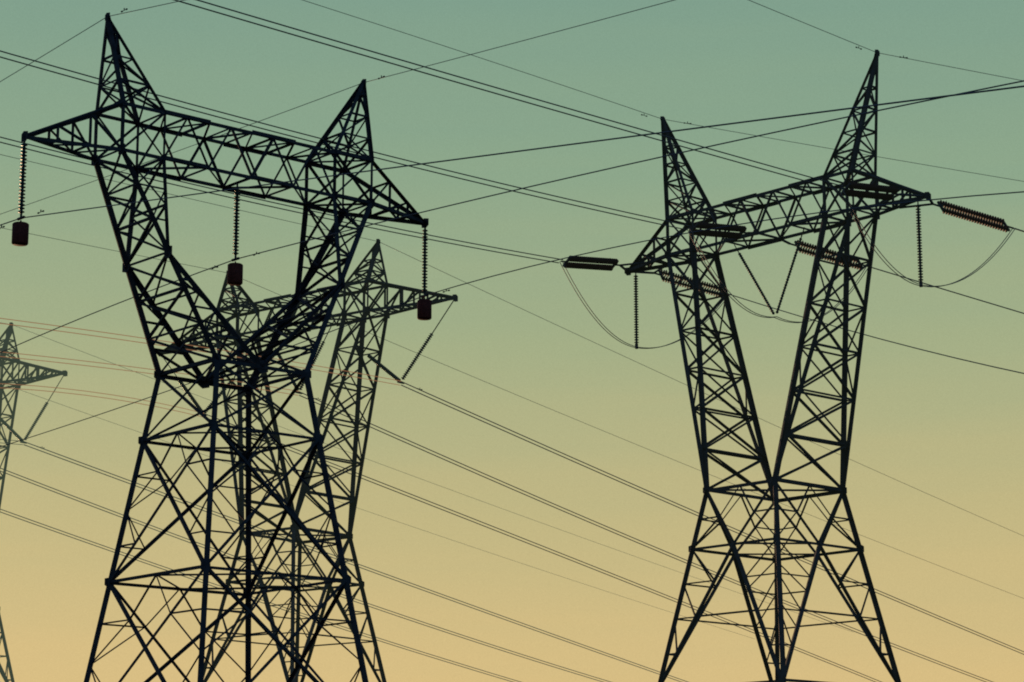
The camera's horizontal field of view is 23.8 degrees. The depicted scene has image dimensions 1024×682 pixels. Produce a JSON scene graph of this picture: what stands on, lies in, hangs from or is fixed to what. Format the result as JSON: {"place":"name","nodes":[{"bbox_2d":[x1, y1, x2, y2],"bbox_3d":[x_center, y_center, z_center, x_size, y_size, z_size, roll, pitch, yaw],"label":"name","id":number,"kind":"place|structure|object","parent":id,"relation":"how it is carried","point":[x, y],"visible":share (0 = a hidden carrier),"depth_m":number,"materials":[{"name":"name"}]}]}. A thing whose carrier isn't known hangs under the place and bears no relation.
{"place":"outdoors","nodes":[
{"label":"outdoors","id":0,"kind":"place"},
{"bbox_2d":[0,0,1023,681],"label":"sky","id":1,"kind":"structure","parent":0,"point":[951,430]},
{"bbox_3d":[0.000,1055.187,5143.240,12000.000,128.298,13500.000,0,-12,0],"label":"ground","id":2,"kind":"structure","parent":0,"visible":0},
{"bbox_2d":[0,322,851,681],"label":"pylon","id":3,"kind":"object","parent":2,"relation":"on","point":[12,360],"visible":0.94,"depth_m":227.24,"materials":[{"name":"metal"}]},
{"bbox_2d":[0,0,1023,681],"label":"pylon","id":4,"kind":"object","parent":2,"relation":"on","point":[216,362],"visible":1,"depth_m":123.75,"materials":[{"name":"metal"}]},
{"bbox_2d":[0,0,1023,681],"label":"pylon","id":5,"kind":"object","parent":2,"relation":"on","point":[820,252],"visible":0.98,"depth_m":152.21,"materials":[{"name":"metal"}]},
{"bbox_2d":[0,154,1023,681],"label":"pylon","id":6,"kind":"object","parent":2,"relation":"on","point":[248,306],"visible":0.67,"depth_m":187.51,"materials":[{"name":"metal"}]}
]}

